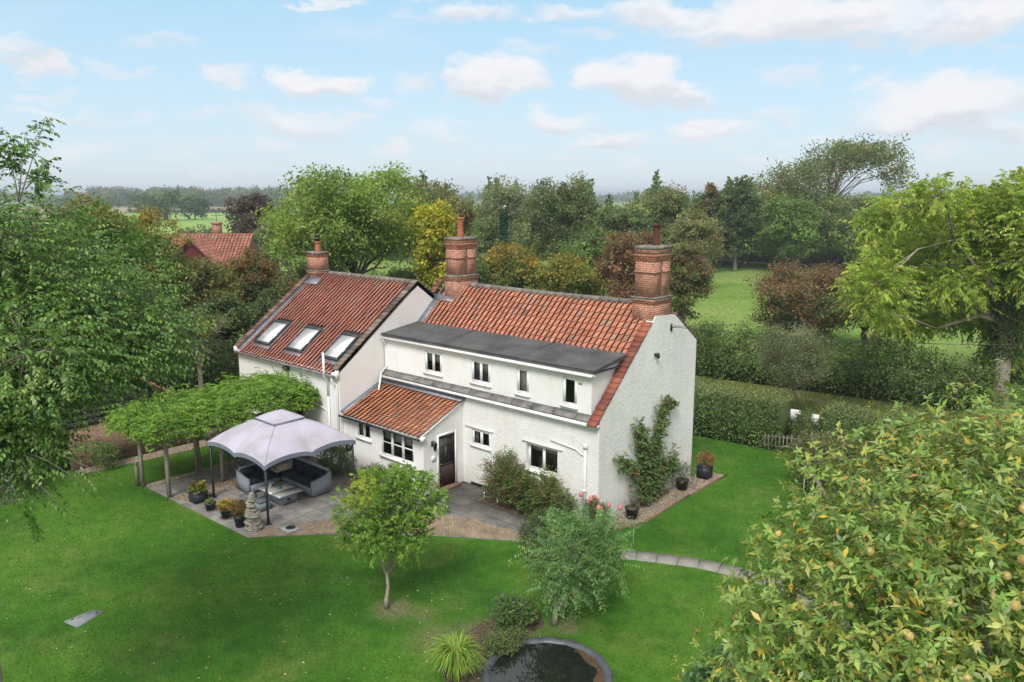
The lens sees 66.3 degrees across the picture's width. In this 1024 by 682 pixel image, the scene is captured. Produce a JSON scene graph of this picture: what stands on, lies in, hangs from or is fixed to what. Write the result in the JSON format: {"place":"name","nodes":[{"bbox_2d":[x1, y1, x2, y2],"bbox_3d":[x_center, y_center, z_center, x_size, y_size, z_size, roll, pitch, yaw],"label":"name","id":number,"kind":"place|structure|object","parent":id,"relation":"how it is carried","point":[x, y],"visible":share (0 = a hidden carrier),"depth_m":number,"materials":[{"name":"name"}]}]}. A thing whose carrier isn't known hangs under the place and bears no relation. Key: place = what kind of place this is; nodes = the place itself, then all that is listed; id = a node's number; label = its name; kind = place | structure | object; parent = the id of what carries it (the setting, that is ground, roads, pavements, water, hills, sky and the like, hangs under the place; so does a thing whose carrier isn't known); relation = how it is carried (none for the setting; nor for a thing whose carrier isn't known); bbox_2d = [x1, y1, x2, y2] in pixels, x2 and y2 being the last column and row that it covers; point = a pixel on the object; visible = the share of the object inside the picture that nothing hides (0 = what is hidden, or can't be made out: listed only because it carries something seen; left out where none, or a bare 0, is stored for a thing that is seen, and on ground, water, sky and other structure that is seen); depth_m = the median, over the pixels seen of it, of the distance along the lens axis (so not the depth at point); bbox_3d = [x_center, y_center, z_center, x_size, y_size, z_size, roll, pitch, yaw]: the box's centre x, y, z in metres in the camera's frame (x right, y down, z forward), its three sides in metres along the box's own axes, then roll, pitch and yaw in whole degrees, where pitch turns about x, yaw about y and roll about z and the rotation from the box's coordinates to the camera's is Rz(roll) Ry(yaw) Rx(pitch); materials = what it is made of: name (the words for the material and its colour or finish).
{"place":"outdoors","nodes":[
{"label":"outdoors","id":0,"kind":"place"},
{"bbox_2d":[41,213,299,233],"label":"field","id":1,"kind":"structure","parent":0,"point":[184,222],"depth_m":323.12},
{"bbox_2d":[147,188,188,220],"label":"distant tree","id":2,"kind":"object","parent":1,"relation":"on","point":[170,204],"visible":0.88,"depth_m":330.83,"materials":[{"name":"green plant"}]},
{"bbox_2d":[178,192,211,219],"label":"distant tree","id":3,"kind":"object","parent":1,"relation":"on","point":[200,202],"visible":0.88,"depth_m":344.67,"materials":[{"name":"green plant"}]},
{"bbox_2d":[145,452,541,540],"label":"patio","id":4,"kind":"structure","parent":0,"point":[464,503],"depth_m":27.98,"materials":[{"name":"stone"}]},
{"bbox_2d":[188,480,207,504],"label":"potted plant","id":5,"kind":"object","parent":4,"relation":"on","point":[198,492],"visible":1,"depth_m":28.09,"materials":[{"name":"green plant"}]},
{"bbox_2d":[128,397,308,498],"bbox_3d":[-11.469,4.018,30.966,2.800,2.520,6.650,9,14,41],"label":"timber pergola","id":6,"kind":"object","parent":4,"relation":"on","point":[167,467],"visible":0.2,"depth_m":29.66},
{"bbox_2d":[97,366,322,472],"bbox_3d":[-11.337,3.412,30.799,5.094,3.781,7.942,9,14,41],"label":"wisteria","id":7,"kind":"object","parent":6,"relation":"attached to","point":[210,404],"visible":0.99,"depth_m":29.58,"materials":[{"name":"green plant"}]},
{"bbox_2d":[175,463,287,501],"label":"gravel","id":8,"kind":"structure","parent":4,"relation":"on","point":[223,486],"depth_m":29.68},
{"bbox_2d":[228,498,246,527],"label":"potted plant","id":9,"kind":"object","parent":4,"relation":"on","point":[239,519],"visible":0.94,"depth_m":25.96,"materials":[{"name":"brown plant"}]},
{"bbox_2d":[244,492,262,531],"bbox_3d":[-8.568,5.583,25.869,0.719,1.249,0.566,9,14,41],"label":"stone sculpture","id":10,"kind":"object","parent":4,"relation":"on","point":[253,522],"visible":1,"depth_m":25.72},
{"bbox_2d":[236,463,280,492],"bbox_3d":[-9.535,5.105,29.500,0.830,0.860,1.340,9,14,41],"label":"rattan sofa","id":11,"kind":"object","parent":4,"relation":"on","point":[250,477],"visible":0.65,"depth_m":29.25,"materials":[{"name":"wicker"}]},
{"bbox_2d":[257,481,302,505],"bbox_3d":[-8.375,5.546,28.360,1.440,0.410,1.000,9,14,41],"label":"coffee table","id":12,"kind":"object","parent":4,"relation":"on","point":[285,493],"visible":0.86,"depth_m":28.13,"materials":[{"name":"grey wicker"}]},
{"bbox_2d":[207,409,355,525],"bbox_3d":[-8.345,4.079,28.467,3.830,3.265,3.720,9,14,41],"label":"gazebo","id":13,"kind":"object","parent":4,"relation":"on","point":[268,440],"visible":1,"depth_m":27.42,"materials":[{"name":"fabric"}]},
{"bbox_2d":[279,457,331,496],"bbox_3d":[-7.810,5.103,29.508,2.241,0.860,0.860,9,14,41],"label":"rattan sofa","id":14,"kind":"object","parent":4,"relation":"on","point":[311,479],"visible":0.91,"depth_m":29.23,"materials":[{"name":"wicker"}]},
{"bbox_2d":[252,515,520,539],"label":"brick paving","id":15,"kind":"structure","parent":0,"point":[464,527],"depth_m":25.87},
{"bbox_2d":[420,628,489,681],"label":"ornamental grass","id":16,"kind":"object","parent":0,"point":[455,654],"depth_m":17.67,"materials":[{"name":"green plant"}]},
{"bbox_2d":[0,411,1023,681],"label":"lawn","id":17,"kind":"structure","parent":0,"point":[148,643],"depth_m":21.89,"materials":[{"name":"plant"}]},
{"bbox_2d":[64,609,104,627],"bbox_3d":[-11.222,7.236,20.533,0.556,0.050,0.859,4,11,20],"label":"manhole cover","id":18,"kind":"object","parent":17,"relation":"on","point":[78,621],"visible":1,"depth_m":20.45,"materials":[{"name":"concrete"}]},
{"bbox_2d":[25,188,166,336],"bbox_3d":[-17.773,-0.927,33.849,5.537,11.200,5.752,9,14,41],"label":"cherry tree","id":19,"kind":"object","parent":17,"relation":"on","point":[131,236],"visible":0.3,"depth_m":32.81,"materials":[{"name":"green plant"}]},
{"bbox_2d":[0,333,198,506],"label":"hedge","id":20,"kind":"object","parent":17,"relation":"on","point":[130,450],"visible":0.08,"depth_m":32.00,"materials":[{"name":"plant"}]},
{"bbox_2d":[0,117,222,681],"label":"cherry tree","id":21,"kind":"object","parent":17,"relation":"on","point":[74,346],"visible":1,"depth_m":14.33,"materials":[{"name":"plant"}]},
{"bbox_2d":[71,440,209,473],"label":"gravel","id":22,"kind":"structure","parent":17,"relation":"on","point":[178,449],"depth_m":33.28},
{"bbox_2d":[85,438,124,471],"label":"garden shrub","id":23,"kind":"object","parent":22,"relation":"on","point":[104,450],"visible":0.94,"depth_m":31.52,"materials":[{"name":"green plant"}]},
{"bbox_2d":[115,202,198,342],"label":"cherry tree","id":24,"kind":"object","parent":17,"relation":"on","point":[145,217],"visible":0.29,"depth_m":42.34,"materials":[{"name":"green plant"}]},
{"bbox_2d":[124,335,239,391],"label":"clipped hedge","id":25,"kind":"object","parent":17,"relation":"on","point":[225,357],"visible":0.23,"depth_m":42.01,"materials":[{"name":"green plant"}]},
{"bbox_2d":[145,253,250,339],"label":"hornbeam tree","id":26,"kind":"object","parent":17,"relation":"on","point":[210,279],"visible":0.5,"depth_m":44.31,"materials":[{"name":"green plant"}]},
{"bbox_2d":[158,303,240,424],"bbox_3d":[-15.090,1.152,37.246,3.713,5.880,3.405,4,11,19],"label":"apple tree","id":27,"kind":"object","parent":17,"relation":"on","point":[209,335],"visible":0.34,"depth_m":37.04,"materials":[{"name":"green plant"}]},
{"bbox_2d":[191,292,248,344],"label":"woodland tree","id":28,"kind":"object","parent":17,"relation":"on","point":[225,305],"visible":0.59,"depth_m":42.55,"materials":[{"name":"green plant"}]},
{"bbox_2d":[220,245,284,335],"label":"hornbeam tree","id":29,"kind":"object","parent":17,"relation":"on","point":[256,273],"visible":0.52,"depth_m":47.08,"materials":[{"name":"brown plant"}]},
{"bbox_2d":[237,295,278,332],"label":"woodland tree","id":30,"kind":"object","parent":17,"relation":"on","point":[255,312],"visible":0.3,"depth_m":42.13,"materials":[{"name":"green plant"}]},
{"bbox_2d":[254,271,300,302],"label":"hornbeam tree","id":31,"kind":"object","parent":17,"relation":"on","point":[279,291],"visible":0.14,"depth_m":45.40,"materials":[{"name":"green plant"}]},
{"bbox_2d":[314,442,355,475],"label":"garden shrub","id":32,"kind":"object","parent":17,"relation":"on","point":[336,451],"visible":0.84,"depth_m":30.78,"materials":[{"name":"green plant"}]},
{"bbox_2d":[329,460,453,608],"bbox_3d":[-3.319,5.149,21.077,3.071,3.915,3.256,9,14,41],"label":"prunus tree","id":33,"kind":"object","parent":17,"relation":"on","point":[369,525],"visible":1,"depth_m":20.66,"materials":[{"name":"green plant"}]},
{"bbox_2d":[233,217,698,523],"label":"cottage","id":34,"kind":"structure","parent":17,"relation":"on","point":[458,376],"depth_m":29.63,"materials":[{"name":"white"}]},
{"bbox_2d":[379,430,414,466],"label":"window","id":35,"kind":"structure","parent":34,"relation":"in","point":[392,443],"depth_m":29.76,"materials":[{"name":"white plastic"}]},
{"bbox_2d":[423,350,442,376],"bbox_3d":[-2.804,0.926,31.021,1.550,1.580,0.970,9,14,41],"label":"window","id":36,"kind":"structure","parent":34,"relation":"in","point":[433,360],"depth_m":30.82,"materials":[{"name":"white plastic"}]},
{"bbox_2d":[439,433,454,486],"bbox_3d":[-2.462,4.463,29.448,0.110,2.000,0.840,9,14,41],"label":"door","id":37,"kind":"structure","parent":34,"relation":"in","point":[446,442],"depth_m":29.48,"materials":[{"name":"brown wood"}]},
{"bbox_2d":[469,359,490,387],"bbox_3d":[-0.880,1.238,29.345,1.550,1.580,0.970,9,14,41],"label":"window","id":38,"kind":"structure","parent":34,"relation":"in","point":[480,369],"depth_m":29.15,"materials":[{"name":"white plastic"}]},
{"bbox_2d":[514,367,529,397],"bbox_3d":[0.658,1.502,28.008,1.160,1.650,0.970,9,14,41],"label":"window","id":39,"kind":"structure","parent":34,"relation":"in","point":[522,373],"depth_m":27.78,"materials":[{"name":"white plastic"}]},
{"bbox_2d":[523,444,558,478],"bbox_3d":[1.305,4.249,27.759,2.000,1.640,0.990,9,14,41],"label":"window","id":40,"kind":"structure","parent":34,"relation":"in","point":[538,455],"depth_m":28.19,"materials":[{"name":"white plastic"}]},
{"bbox_2d":[560,376,594,410],"bbox_3d":[2.215,1.779,26.657,1.200,1.700,0.970,9,14,41],"label":"window","id":41,"kind":"structure","parent":34,"relation":"in","point":[569,383],"depth_m":26.54,"materials":[{"name":"white plastic"}]},
{"bbox_2d":[612,394,682,506],"bbox_3d":[4.896,3.949,27.787,0.668,3.882,4.360,9,14,41],"label":"climbing rose","id":42,"kind":"object","parent":34,"relation":"attached to","point":[651,479],"visible":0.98,"depth_m":27.77,"materials":[{"name":"green plant"}]},
{"bbox_2d":[436,607,544,681],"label":"soil bed","id":43,"kind":"object","parent":17,"relation":"on","point":[535,625],"visible":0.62,"depth_m":19.64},
{"bbox_2d":[477,629,518,659],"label":"herb clump","id":44,"kind":"object","parent":43,"relation":"on","point":[494,646],"visible":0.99,"depth_m":18.82,"materials":[{"name":"green plant"}]},
{"bbox_2d":[481,590,538,630],"bbox_3d":[-0.032,6.833,20.005,1.446,1.023,1.352,-6,12,-27],"label":"geranium clump","id":45,"kind":"object","parent":43,"relation":"on","point":[513,607],"visible":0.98,"depth_m":19.83,"materials":[{"name":"green plant"}]},
{"bbox_2d":[496,621,529,651],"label":"flowering perennial","id":46,"kind":"object","parent":43,"relation":"on","point":[520,635],"visible":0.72,"depth_m":19.20,"materials":[{"name":"green plant"}]},
{"bbox_2d":[476,492,585,547],"bbox_3d":[0.382,6.110,26.417,5.220,0.001,2.900,9,14,41],"label":"soil bed","id":47,"kind":"object","parent":17,"relation":"on","point":[511,508],"visible":0.1,"depth_m":27.86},
{"bbox_2d":[476,444,529,501],"bbox_3d":[-0.272,4.739,28.021,2.089,2.185,2.071,4,11,22],"label":"rose bush","id":48,"kind":"object","parent":47,"relation":"on","point":[492,481],"visible":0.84,"depth_m":27.82,"materials":[{"name":"green plant"}]},
{"bbox_2d":[495,465,540,506],"bbox_3d":[0.245,5.154,27.566,1.635,1.537,1.593,-4,11,-22],"label":"rose bush","id":49,"kind":"object","parent":47,"relation":"on","point":[522,484],"visible":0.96,"depth_m":27.35,"materials":[{"name":"green plant"}]},
{"bbox_2d":[528,464,564,510],"bbox_3d":[1.191,5.129,26.786,1.245,1.867,1.330,-6,12,-28],"label":"rose bush","id":50,"kind":"object","parent":47,"relation":"on","point":[544,492],"visible":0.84,"depth_m":26.70,"materials":[{"name":"green plant"}]},
{"bbox_2d":[481,636,612,681],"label":"pond surround","id":51,"kind":"object","parent":17,"relation":"on","point":[596,656],"visible":0.89,"depth_m":18.73,"materials":[{"name":"grey stone"}]},
{"bbox_2d":[516,507,585,569],"bbox_3d":[1.185,5.825,23.570,2.276,1.695,2.294,9,14,41],"label":"topiary ball","id":52,"kind":"object","parent":17,"relation":"on","point":[533,523],"visible":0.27,"depth_m":23.39,"materials":[{"name":"green plant"}]},
{"bbox_2d":[508,504,645,625],"bbox_3d":[1.673,5.821,20.555,3.191,2.836,3.532,9,14,41],"label":"willow tree","id":53,"kind":"object","parent":17,"relation":"on","point":[589,560],"visible":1,"depth_m":20.12,"materials":[{"name":"green plant"}]},
{"bbox_2d":[593,472,723,529],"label":"gravel","id":54,"kind":"structure","parent":17,"relation":"on","point":[664,500],"depth_m":28.38,"materials":[{"name":"gravel"}]},
{"bbox_2d":[579,491,622,525],"bbox_3d":[2.845,5.653,25.791,1.161,1.203,1.502,-4,11,-21],"label":"rose bush","id":55,"kind":"object","parent":54,"relation":"on","point":[590,501],"visible":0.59,"depth_m":25.75,"materials":[{"name":"pink plant"}]},
{"bbox_2d":[671,460,696,489],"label":"potted plant","id":56,"kind":"object","parent":54,"relation":"on","point":[682,482],"visible":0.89,"depth_m":29.27,"materials":[{"name":"green plant"}]},
{"bbox_2d":[694,449,714,479],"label":"potted plant","id":57,"kind":"object","parent":54,"relation":"on","point":[704,470],"visible":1,"depth_m":30.51,"materials":[{"name":"orange plant"}]},
{"bbox_2d":[681,641,752,681],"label":"laurel bush","id":58,"kind":"object","parent":17,"relation":"on","point":[700,671],"visible":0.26,"depth_m":16.42,"materials":[{"name":"green plant"}]},
{"bbox_2d":[692,379,793,451],"bbox_3d":[5.878,2.641,38.716,15.540,2.518,2.341,8,13,36],"label":"clipped hedge","id":59,"kind":"object","parent":17,"relation":"on","point":[730,414],"visible":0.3,"depth_m":34.76,"materials":[{"name":"green plant"}]},
{"bbox_2d":[782,427,877,497],"bbox_3d":[11.793,4.348,29.204,3.208,2.610,3.190,9,14,41],"label":"garden shrub","id":60,"kind":"object","parent":17,"relation":"on","point":[821,439],"visible":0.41,"depth_m":29.13,"materials":[{"name":"green plant"}]},
{"bbox_2d":[670,357,1023,681],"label":"sweet chestnut","id":61,"kind":"object","parent":17,"relation":"on","point":[902,651],"visible":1,"depth_m":12.87,"materials":[{"name":"green plant"}]},
{"bbox_2d":[817,397,1023,513],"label":"clipped hedge","id":62,"kind":"object","parent":17,"relation":"on","point":[847,417],"visible":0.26,"depth_m":31.91,"materials":[{"name":"green plant"}]},
{"bbox_2d":[0,200,1023,408],"bbox_3d":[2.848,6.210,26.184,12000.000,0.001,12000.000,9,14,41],"label":"ground","id":63,"kind":"structure","parent":0,"point":[746,302],"depth_m":77.29,"materials":[{"name":"green plant"}]},
{"bbox_2d":[38,191,300,206],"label":"wood","id":64,"kind":"object","parent":63,"relation":"on","point":[68,196],"visible":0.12,"depth_m":748.60,"materials":[{"name":"green plant"}]},
{"bbox_2d":[218,191,282,269],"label":"copper beech","id":65,"kind":"object","parent":63,"relation":"on","point":[242,213],"visible":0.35,"depth_m":87.14,"materials":[{"name":"brown plant"}]},
{"bbox_2d":[250,219,293,281],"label":"willow tree","id":66,"kind":"object","parent":63,"relation":"on","point":[256,233],"visible":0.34,"depth_m":80.25,"materials":[{"name":"green plant"}]},
{"bbox_2d":[395,176,470,213],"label":"oak tree","id":67,"kind":"object","parent":63,"relation":"on","point":[442,191],"visible":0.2,"depth_m":103.17,"materials":[{"name":"green plant"}]},
{"bbox_2d":[435,194,483,235],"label":"beech tree","id":68,"kind":"object","parent":63,"relation":"on","point":[463,208],"visible":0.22,"depth_m":83.81,"materials":[{"name":"green plant"}]},
{"bbox_2d":[0,189,988,201],"bbox_3d":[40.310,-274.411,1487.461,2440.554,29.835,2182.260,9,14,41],"label":"wood","id":69,"kind":"object","parent":63,"relation":"on","point":[623,197],"visible":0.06,"depth_m":1211.47,"materials":[{"name":"green plant"}]},
{"bbox_2d":[466,215,532,279],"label":"willow tree","id":70,"kind":"object","parent":63,"relation":"on","point":[488,234],"visible":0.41,"depth_m":77.66,"materials":[{"name":"green plant"}]},
{"bbox_2d":[471,173,531,249],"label":"willow tree","id":71,"kind":"object","parent":63,"relation":"on","point":[507,197],"visible":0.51,"depth_m":96.81,"materials":[{"name":"green plant"}]},
{"bbox_2d":[498,205,508,244],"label":"conifer tree","id":72,"kind":"object","parent":63,"relation":"on","point":[503,218],"visible":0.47,"depth_m":74.33,"materials":[{"name":"green plant"}]},
{"bbox_2d":[478,240,548,289],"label":"field maple","id":73,"kind":"object","parent":63,"relation":"on","point":[501,260],"visible":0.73,"depth_m":59.88,"materials":[{"name":"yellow plant"}]},
{"bbox_2d":[313,169,790,261],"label":"wood edge","id":74,"kind":"object","parent":63,"relation":"on","point":[751,243],"visible":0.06,"depth_m":134.57,"materials":[{"name":"green plant"}]},
{"bbox_2d":[512,170,604,262],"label":"oak tree","id":75,"kind":"object","parent":63,"relation":"on","point":[563,205],"visible":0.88,"depth_m":86.29,"materials":[{"name":"green plant"}]},
{"bbox_2d":[529,249,609,295],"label":"field maple","id":76,"kind":"object","parent":63,"relation":"on","point":[566,274],"visible":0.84,"depth_m":57.02,"materials":[{"name":"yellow plant"}]},
{"bbox_2d":[550,226,624,277],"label":"woodland tree","id":77,"kind":"object","parent":63,"relation":"on","point":[588,248],"visible":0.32,"depth_m":71.74,"materials":[{"name":"green plant"}]},
{"bbox_2d":[591,199,652,289],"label":"willow tree","id":78,"kind":"object","parent":63,"relation":"on","point":[618,219],"visible":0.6,"depth_m":83.34,"materials":[{"name":"green plant"}]},
{"bbox_2d":[231,328,1023,453],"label":"lane verge","id":79,"kind":"structure","parent":63,"relation":"on","point":[832,395],"depth_m":41.87,"materials":[{"name":"green plant"}]},
{"bbox_2d":[149,215,263,311],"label":"red roofed house","id":80,"kind":"structure","parent":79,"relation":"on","point":[216,243],"depth_m":72.43,"materials":[{"name":"tile"}]},
{"bbox_2d":[250,160,446,273],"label":"ash tree","id":81,"kind":"object","parent":79,"relation":"on","point":[355,219],"visible":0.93,"depth_m":48.95,"materials":[{"name":"green plant"}]},
{"bbox_2d":[402,197,465,294],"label":"ash tree","id":82,"kind":"object","parent":79,"relation":"on","point":[434,223],"visible":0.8,"depth_m":49.73,"materials":[{"name":"yellow plant"}]},
{"bbox_2d":[753,322,846,399],"bbox_3d":[13.840,1.350,38.637,4.318,4.979,4.622,0,11,0],"label":"olive willow","id":83,"kind":"object","parent":79,"relation":"on","point":[795,369],"visible":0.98,"depth_m":37.77,"materials":[{"name":"green plant"}]},
{"bbox_2d":[785,406,817,446],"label":"ivy bush","id":84,"kind":"object","parent":79,"relation":"on","point":[800,418],"visible":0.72,"depth_m":33.63,"materials":[{"name":"green plant"}]},
{"bbox_2d":[683,316,1017,415],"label":"wild hedge","id":85,"kind":"object","parent":79,"relation":"on","point":[857,376],"visible":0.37,"depth_m":42.22,"materials":[{"name":"green plant"}]},
{"bbox_2d":[695,376,1023,443],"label":"lane grasses","id":86,"kind":"object","parent":79,"relation":"on","point":[831,401],"visible":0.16,"depth_m":41.48,"materials":[{"name":"green plant"}]},
{"bbox_2d":[825,166,1023,416],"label":"ash tree","id":87,"kind":"object","parent":79,"relation":"on","point":[959,227],"visible":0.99,"depth_m":38.30,"materials":[{"name":"green plant"}]},
{"bbox_2d":[590,224,673,298],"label":"hawthorn tree","id":88,"kind":"object","parent":63,"relation":"on","point":[617,267],"visible":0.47,"depth_m":54.08,"materials":[{"name":"brown plant"}]},
{"bbox_2d":[607,181,693,248],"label":"oak tree","id":89,"kind":"object","parent":63,"relation":"on","point":[668,205],"visible":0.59,"depth_m":101.30,"materials":[{"name":"green plant"}]},
{"bbox_2d":[670,241,716,321],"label":"hawthorn tree","id":90,"kind":"object","parent":63,"relation":"on","point":[690,276],"visible":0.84,"depth_m":56.99,"materials":[{"name":"green plant"}]},
{"bbox_2d":[663,208,727,272],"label":"woodland tree","id":91,"kind":"object","parent":63,"relation":"on","point":[698,227],"visible":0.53,"depth_m":87.48,"materials":[{"name":"green plant"}]},
{"bbox_2d":[689,182,730,271],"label":"field maple","id":92,"kind":"object","parent":63,"relation":"on","point":[714,202],"visible":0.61,"depth_m":107.35,"materials":[{"name":"green plant"}]},
{"bbox_2d":[721,174,764,270],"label":"field maple","id":93,"kind":"object","parent":63,"relation":"on","point":[740,225],"visible":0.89,"depth_m":111.15,"materials":[{"name":"green plant"}]},
{"bbox_2d":[748,192,829,269],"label":"ash tree","id":94,"kind":"object","parent":63,"relation":"on","point":[786,213],"visible":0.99,"depth_m":110.12,"materials":[{"name":"green plant"}]},
{"bbox_2d":[710,249,892,266],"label":"field margin","id":95,"kind":"object","parent":63,"relation":"on","point":[762,255],"visible":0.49,"depth_m":120.64,"materials":[{"name":"green plant"}]},
{"bbox_2d":[743,256,860,340],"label":"bramble thicket","id":96,"kind":"object","parent":63,"relation":"on","point":[792,296],"visible":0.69,"depth_m":57.78,"materials":[{"name":"brown plant"}]},
{"bbox_2d":[745,133,919,262],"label":"poplar tree","id":97,"kind":"object","parent":63,"relation":"on","point":[806,177],"visible":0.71,"depth_m":118.89,"materials":[{"name":"green plant"}]},
{"bbox_2d":[803,193,893,269],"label":"ash tree","id":98,"kind":"object","parent":63,"relation":"on","point":[841,231],"visible":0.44,"depth_m":113.33,"materials":[{"name":"green plant"}]},
{"bbox_2d":[686,266,1021,383],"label":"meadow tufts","id":99,"kind":"object","parent":63,"relation":"on","point":[772,316],"visible":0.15,"depth_m":75.67,"materials":[{"name":"green plant"}]},
{"bbox_2d":[802,263,922,352],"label":"bramble thicket","id":100,"kind":"object","parent":63,"relation":"on","point":[830,308],"visible":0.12,"depth_m":53.84,"materials":[{"name":"green plant"}]},
{"bbox_2d":[967,254,1023,385],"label":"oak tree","id":101,"kind":"object","parent":63,"relation":"on","point":[1018,374],"visible":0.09,"depth_m":46.26,"materials":[{"name":"green plant"}]},
{"bbox_2d":[0,0,1023,195],"label":"sky","id":102,"kind":"structure","parent":0,"point":[205,94],"materials":[{"name":"blue"}]},
{"bbox_2d":[490,643,596,681],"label":"pond water","id":103,"kind":"structure","parent":0,"point":[545,662],"depth_m":18.36,"materials":[{"name":"black liquid"}]},
{"bbox_2d":[548,485,579,514],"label":"rose bush","id":104,"kind":"object","parent":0,"point":[565,497],"visible":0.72,"depth_m":26.20,"materials":[{"name":"green plant"}]},
{"bbox_2d":[616,550,850,630],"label":"path","id":105,"kind":"structure","parent":0,"point":[708,565],"depth_m":23.52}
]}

